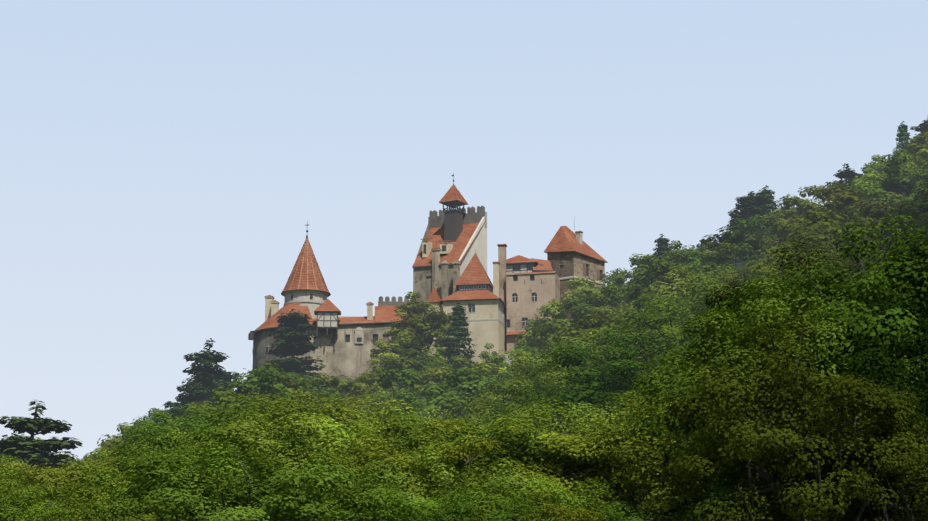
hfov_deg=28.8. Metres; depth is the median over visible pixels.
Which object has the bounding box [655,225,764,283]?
tree
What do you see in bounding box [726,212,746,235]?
tree
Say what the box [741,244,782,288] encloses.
tree
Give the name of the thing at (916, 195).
tree
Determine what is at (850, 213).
tree
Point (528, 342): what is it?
tree
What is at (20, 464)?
tree
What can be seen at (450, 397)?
tree
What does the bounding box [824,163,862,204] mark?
tree
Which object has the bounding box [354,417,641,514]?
tree
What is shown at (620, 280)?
tree
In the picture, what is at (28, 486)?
tree
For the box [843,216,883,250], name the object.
tree
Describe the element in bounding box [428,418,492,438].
tree
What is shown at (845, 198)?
tree
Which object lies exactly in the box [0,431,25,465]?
tree
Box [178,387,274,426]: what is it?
tree
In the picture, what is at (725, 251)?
tree
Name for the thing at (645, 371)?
tree
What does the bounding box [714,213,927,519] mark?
tree
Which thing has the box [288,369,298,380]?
tree
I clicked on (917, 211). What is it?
tree
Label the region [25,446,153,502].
tree
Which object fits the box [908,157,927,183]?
tree
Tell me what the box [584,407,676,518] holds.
tree
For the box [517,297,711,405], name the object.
tree
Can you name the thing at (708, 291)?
tree
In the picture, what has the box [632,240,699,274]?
tree
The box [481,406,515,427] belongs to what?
tree
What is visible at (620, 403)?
tree
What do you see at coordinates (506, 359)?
cliff rock
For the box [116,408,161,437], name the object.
tree
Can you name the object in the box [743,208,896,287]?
tree
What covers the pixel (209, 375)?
tree
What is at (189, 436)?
tree
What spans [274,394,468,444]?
tree
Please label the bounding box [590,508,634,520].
tree
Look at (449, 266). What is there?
castle
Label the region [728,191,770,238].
tree
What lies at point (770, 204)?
tree
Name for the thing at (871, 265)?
tree
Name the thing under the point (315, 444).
tree
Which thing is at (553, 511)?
tree
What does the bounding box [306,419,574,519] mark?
tree
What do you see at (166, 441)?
tree
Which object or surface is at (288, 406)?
tree
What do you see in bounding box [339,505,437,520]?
tree
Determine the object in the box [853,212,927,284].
tree
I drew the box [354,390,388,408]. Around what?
tree
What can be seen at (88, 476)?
tree
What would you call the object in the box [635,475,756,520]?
tree
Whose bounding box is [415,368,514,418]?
tree
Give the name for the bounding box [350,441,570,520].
tree
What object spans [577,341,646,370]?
tree
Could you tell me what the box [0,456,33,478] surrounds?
tree
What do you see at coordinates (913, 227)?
tree
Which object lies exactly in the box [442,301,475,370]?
tree
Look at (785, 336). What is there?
tree
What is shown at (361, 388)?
tree
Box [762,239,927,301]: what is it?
tree
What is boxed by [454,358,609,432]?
tree
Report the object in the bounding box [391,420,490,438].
tree
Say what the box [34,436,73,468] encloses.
tree
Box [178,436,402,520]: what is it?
tree
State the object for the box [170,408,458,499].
tree
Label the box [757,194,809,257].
tree
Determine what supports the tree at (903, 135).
on the terrain
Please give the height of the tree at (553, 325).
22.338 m
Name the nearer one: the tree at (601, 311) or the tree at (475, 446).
the tree at (475, 446)
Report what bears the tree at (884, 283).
on the terrain
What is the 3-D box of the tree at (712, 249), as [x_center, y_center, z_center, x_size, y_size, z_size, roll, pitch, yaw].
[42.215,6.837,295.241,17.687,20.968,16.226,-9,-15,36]
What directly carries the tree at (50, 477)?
on the terrain
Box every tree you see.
[0,401,82,477]
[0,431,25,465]
[0,453,46,473]
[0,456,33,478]
[0,456,169,516]
[0,460,28,475]
[0,463,21,481]
[0,466,69,510]
[0,467,95,520]
[2,481,66,505]
[2,498,154,520]
[16,497,112,520]
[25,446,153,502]
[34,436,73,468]
[39,452,115,473]
[45,477,193,520]
[59,454,242,520]
[68,426,188,468]
[70,422,136,469]
[78,441,133,464]
[82,428,211,468]
[83,435,405,520]
[90,429,147,463]
[96,399,348,472]
[111,412,316,505]
[111,425,341,505]
[113,406,230,452]
[116,407,240,452]
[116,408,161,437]
[134,400,223,433]
[141,476,255,516]
[156,517,192,520]
[161,338,241,408]
[165,401,187,419]
[168,419,232,450]
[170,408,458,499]
[176,372,215,406]
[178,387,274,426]
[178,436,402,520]
[182,362,350,417]
[185,412,396,458]
[202,388,380,442]
[204,383,232,394]
[222,411,427,454]
[225,368,299,407]
[234,389,384,428]
[238,436,378,497]
[242,375,349,411]
[266,308,328,385]
[272,405,391,423]
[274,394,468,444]
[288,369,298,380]
[293,374,320,392]
[305,373,379,414]
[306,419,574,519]
[321,485,493,520]
[323,381,383,409]
[330,415,513,494]
[338,372,398,408]
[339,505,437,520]
[341,393,466,431]
[343,373,374,398]
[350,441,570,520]
[352,358,384,392]
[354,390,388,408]
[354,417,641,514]
[359,367,422,419]
[366,308,434,381]
[366,355,438,407]
[373,348,450,390]
[377,415,472,444]
[381,291,456,366]
[381,370,437,407]
[381,381,465,423]
[384,367,453,404]
[390,388,481,423]
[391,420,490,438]
[395,461,535,520]
[398,425,491,444]
[402,475,551,520]
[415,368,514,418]
[424,332,459,381]
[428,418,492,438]
[432,414,688,520]
[434,477,624,520]
[439,355,488,382]
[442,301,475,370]
[448,489,607,520]
[452,329,643,415]
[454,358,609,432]
[469,361,516,386]
[473,410,565,436]
[474,403,597,429]
[475,342,508,379]
[477,396,678,519]
[481,346,541,388]
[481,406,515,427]
[484,325,697,424]
[486,394,592,427]
[487,329,646,413]
[488,404,652,520]
[498,370,515,387]
[510,313,642,384]
[511,325,626,387]
[514,328,543,358]
[514,402,618,430]
[515,301,567,366]
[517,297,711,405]
[528,294,609,350]
[532,277,631,335]
[533,322,603,361]
[533,364,622,405]
[544,306,595,342]
[555,303,632,342]
[555,399,718,520]
[567,377,768,518]
[571,332,688,404]
[573,329,619,365]
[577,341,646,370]
[577,379,691,433]
[580,269,625,305]
[584,267,684,326]
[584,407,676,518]
[585,334,697,414]
[585,387,667,430]
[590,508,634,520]
[600,253,664,302]
[602,265,697,328]
[605,284,636,316]
[605,501,656,520]
[607,294,697,336]
[609,268,632,280]
[613,314,697,364]
[618,275,927,517]
[621,259,705,324]
[628,248,692,288]
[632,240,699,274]
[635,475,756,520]
[640,273,778,343]
[652,234,671,263]
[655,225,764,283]
[656,358,694,440]
[658,248,714,269]
[662,344,927,520]
[662,415,712,498]
[675,243,757,288]
[677,238,927,518]
[677,465,777,520]
[680,262,733,293]
[681,260,892,350]
[685,278,834,485]
[692,243,706,251]
[694,266,879,357]
[699,240,738,262]
[701,243,717,252]
[702,237,854,296]
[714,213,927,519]
[715,215,765,260]
[722,296,927,477]
[723,389,927,520]
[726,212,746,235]
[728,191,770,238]
[738,228,760,261]
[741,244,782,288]
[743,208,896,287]
[743,258,767,269]
[745,222,827,278]
[751,197,927,466]
[751,250,771,261]
[756,185,780,227]
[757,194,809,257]
[761,183,908,257]
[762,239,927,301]
[764,185,826,236]
[764,243,855,285]
[773,391,927,520]
[803,253,875,287]
[804,246,925,310]
[807,268,927,443]
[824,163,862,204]
[828,413,927,520]
[831,204,883,236]
[842,150,927,211]
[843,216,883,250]
[848,173,898,190]
[852,155,893,180]
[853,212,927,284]
[856,264,927,319]
[859,181,927,244]
[871,147,908,177]
[871,156,927,202]
[880,153,909,177]
[880,200,927,246]
[890,184,926,216]
[892,220,927,267]
[895,121,909,151]
[898,132,927,170]
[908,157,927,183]
[910,115,927,143]
[920,173,927,200]
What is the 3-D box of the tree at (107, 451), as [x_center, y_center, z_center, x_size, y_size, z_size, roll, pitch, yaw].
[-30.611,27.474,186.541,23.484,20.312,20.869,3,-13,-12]
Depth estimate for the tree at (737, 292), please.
95.51 m
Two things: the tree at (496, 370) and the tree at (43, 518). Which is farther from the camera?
the tree at (496, 370)
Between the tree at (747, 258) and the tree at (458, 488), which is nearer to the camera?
the tree at (458, 488)
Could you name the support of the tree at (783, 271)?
on the terrain
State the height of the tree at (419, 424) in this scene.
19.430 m
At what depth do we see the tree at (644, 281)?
263.11 m
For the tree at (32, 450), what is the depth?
181.01 m
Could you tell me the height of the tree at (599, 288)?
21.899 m
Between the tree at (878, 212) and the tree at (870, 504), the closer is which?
the tree at (870, 504)
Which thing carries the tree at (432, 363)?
on the terrain
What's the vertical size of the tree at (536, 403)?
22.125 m
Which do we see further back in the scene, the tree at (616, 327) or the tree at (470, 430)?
the tree at (616, 327)
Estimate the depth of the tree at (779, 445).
63.84 m
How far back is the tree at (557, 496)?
93.32 m
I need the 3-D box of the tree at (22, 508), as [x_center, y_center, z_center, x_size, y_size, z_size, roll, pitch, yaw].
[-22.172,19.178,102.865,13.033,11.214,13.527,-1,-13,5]
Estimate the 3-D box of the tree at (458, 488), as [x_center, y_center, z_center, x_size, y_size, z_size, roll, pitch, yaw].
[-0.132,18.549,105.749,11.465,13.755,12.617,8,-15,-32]
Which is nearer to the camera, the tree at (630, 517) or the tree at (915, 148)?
the tree at (630, 517)
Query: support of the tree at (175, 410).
on the terrain
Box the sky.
[0,0,927,460]
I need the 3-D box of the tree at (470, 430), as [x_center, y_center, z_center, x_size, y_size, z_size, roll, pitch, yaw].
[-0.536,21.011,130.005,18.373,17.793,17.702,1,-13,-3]
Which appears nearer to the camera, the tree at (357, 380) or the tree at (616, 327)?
the tree at (616, 327)
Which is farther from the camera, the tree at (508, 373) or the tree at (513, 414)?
the tree at (508, 373)
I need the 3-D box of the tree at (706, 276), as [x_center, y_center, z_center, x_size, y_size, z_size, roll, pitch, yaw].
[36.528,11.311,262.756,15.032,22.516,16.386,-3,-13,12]
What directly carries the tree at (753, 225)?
on the terrain
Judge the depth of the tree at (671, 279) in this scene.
240.53 m
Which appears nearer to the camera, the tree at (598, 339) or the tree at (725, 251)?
the tree at (598, 339)
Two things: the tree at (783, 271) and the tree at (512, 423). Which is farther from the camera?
the tree at (783, 271)
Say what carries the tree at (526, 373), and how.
on the terrain
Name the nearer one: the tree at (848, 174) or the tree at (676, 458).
the tree at (676, 458)
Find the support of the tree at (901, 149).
on the terrain
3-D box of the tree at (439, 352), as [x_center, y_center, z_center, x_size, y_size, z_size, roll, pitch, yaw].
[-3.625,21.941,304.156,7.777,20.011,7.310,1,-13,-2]
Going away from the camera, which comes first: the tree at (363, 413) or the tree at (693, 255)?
the tree at (363, 413)
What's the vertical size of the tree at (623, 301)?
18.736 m
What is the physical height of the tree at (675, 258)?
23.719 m
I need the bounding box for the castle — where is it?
[248,173,607,381]
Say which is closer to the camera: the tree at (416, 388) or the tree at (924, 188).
the tree at (924, 188)
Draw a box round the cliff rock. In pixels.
[503,354,512,369]
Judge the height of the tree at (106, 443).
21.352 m
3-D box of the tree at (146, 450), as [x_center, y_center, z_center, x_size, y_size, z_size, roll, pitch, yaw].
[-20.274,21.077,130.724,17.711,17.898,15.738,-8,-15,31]
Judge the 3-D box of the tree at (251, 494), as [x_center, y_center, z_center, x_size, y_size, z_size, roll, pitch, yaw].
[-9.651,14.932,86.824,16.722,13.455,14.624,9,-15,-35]
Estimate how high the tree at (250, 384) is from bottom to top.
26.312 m
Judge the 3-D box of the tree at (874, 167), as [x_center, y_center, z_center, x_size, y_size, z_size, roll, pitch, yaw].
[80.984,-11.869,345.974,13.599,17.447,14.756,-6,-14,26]
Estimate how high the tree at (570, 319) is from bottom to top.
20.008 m
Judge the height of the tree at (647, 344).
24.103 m
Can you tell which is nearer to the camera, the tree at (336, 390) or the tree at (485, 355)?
the tree at (336, 390)
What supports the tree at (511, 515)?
on the terrain
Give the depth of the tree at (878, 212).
234.25 m
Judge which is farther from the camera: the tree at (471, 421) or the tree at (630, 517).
the tree at (471, 421)
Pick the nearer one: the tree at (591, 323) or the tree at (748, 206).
the tree at (591, 323)
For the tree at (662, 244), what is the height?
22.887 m
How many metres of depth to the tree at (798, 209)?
312.07 m
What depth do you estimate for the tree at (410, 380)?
252.48 m
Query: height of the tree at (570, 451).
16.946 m
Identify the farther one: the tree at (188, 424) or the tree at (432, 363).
the tree at (432, 363)
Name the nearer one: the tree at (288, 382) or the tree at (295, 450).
the tree at (295, 450)
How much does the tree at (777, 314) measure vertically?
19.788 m
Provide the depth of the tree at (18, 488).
111.30 m
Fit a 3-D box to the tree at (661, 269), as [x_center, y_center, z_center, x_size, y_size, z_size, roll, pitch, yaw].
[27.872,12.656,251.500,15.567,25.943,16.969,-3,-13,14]
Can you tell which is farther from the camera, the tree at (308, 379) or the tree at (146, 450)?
the tree at (308, 379)
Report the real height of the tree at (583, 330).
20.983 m
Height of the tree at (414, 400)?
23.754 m
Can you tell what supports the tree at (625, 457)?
on the terrain
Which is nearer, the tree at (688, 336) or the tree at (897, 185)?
the tree at (688, 336)
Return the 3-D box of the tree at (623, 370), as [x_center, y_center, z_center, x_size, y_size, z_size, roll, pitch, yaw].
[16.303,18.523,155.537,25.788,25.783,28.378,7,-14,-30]
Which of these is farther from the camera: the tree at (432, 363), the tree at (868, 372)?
the tree at (432, 363)
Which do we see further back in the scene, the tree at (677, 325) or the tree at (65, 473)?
the tree at (677, 325)
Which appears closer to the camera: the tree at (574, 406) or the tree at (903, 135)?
the tree at (574, 406)
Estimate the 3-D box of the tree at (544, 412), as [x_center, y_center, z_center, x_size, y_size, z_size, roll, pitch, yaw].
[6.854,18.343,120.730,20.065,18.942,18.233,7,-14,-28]
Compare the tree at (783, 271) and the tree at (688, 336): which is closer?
the tree at (688, 336)
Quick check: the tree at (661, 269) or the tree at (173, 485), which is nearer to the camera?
the tree at (173, 485)
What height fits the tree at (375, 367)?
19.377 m
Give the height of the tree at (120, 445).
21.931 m
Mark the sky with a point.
(165, 165)
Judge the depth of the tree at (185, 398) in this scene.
289.55 m
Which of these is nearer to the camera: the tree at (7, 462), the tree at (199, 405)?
the tree at (7, 462)
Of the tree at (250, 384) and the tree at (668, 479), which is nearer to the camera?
the tree at (668, 479)
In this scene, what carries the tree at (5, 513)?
on the terrain
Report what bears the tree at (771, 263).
on the terrain
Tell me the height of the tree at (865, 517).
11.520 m
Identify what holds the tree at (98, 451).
on the terrain
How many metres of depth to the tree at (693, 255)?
287.13 m
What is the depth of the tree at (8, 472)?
129.16 m
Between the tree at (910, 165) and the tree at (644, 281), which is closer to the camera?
the tree at (644, 281)
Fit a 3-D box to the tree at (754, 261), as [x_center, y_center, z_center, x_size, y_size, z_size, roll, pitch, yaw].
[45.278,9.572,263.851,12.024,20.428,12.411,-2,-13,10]
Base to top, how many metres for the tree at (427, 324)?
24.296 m
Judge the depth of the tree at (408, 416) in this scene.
124.66 m
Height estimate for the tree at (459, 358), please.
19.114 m
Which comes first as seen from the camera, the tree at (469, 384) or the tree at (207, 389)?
the tree at (469, 384)
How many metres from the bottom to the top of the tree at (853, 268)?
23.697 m
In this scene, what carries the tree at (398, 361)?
on the terrain
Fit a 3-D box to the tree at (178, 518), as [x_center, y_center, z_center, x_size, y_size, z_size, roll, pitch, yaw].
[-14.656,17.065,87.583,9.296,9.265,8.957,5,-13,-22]
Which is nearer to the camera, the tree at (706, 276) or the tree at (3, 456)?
the tree at (3, 456)
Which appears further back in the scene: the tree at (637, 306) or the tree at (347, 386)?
the tree at (347, 386)
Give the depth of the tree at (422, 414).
201.05 m
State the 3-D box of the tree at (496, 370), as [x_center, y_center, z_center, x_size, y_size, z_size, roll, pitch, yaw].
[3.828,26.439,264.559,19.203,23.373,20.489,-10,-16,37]
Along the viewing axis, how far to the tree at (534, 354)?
276.15 m
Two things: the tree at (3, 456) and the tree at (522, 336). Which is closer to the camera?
the tree at (3, 456)
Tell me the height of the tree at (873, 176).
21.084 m
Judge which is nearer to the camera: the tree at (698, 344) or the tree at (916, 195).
the tree at (698, 344)
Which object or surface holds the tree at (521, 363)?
on the terrain
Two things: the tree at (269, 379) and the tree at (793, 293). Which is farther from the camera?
the tree at (269, 379)
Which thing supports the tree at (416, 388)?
on the terrain
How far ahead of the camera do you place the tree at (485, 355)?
300.93 m
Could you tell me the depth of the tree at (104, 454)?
146.45 m
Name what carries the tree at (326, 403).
on the terrain
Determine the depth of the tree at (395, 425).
116.59 m
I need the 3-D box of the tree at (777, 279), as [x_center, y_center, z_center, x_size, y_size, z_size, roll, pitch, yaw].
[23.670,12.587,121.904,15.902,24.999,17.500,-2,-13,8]
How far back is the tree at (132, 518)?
94.96 m
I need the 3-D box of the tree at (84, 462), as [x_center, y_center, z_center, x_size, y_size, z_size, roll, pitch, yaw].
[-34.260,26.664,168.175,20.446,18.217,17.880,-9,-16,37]
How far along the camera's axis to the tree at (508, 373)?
254.76 m
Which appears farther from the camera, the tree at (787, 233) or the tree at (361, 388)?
the tree at (361, 388)
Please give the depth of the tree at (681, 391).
122.27 m
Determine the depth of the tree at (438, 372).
257.73 m
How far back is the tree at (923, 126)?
354.74 m
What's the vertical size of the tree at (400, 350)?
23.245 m
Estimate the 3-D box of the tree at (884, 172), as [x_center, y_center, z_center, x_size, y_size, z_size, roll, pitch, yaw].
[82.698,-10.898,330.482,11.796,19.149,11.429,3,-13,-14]
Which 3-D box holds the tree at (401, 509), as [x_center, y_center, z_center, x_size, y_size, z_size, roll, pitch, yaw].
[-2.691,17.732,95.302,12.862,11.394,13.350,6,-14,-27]
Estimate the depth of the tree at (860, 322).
83.68 m
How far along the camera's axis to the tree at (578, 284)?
306.89 m
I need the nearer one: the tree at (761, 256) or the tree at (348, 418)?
the tree at (348, 418)
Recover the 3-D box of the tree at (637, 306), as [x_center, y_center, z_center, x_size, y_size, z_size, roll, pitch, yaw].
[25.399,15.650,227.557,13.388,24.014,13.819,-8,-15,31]
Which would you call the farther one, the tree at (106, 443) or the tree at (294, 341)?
the tree at (294, 341)
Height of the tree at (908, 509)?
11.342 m
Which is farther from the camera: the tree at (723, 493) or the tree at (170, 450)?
the tree at (170, 450)
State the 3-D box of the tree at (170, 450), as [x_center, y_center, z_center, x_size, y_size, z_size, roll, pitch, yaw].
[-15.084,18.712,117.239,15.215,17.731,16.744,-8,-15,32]
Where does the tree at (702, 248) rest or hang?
on the terrain
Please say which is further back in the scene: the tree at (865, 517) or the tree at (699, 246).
the tree at (699, 246)
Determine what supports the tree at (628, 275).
on the terrain
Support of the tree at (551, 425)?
on the terrain
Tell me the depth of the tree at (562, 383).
165.72 m
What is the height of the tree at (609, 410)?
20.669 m
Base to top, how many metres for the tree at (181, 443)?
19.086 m
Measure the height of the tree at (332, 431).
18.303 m

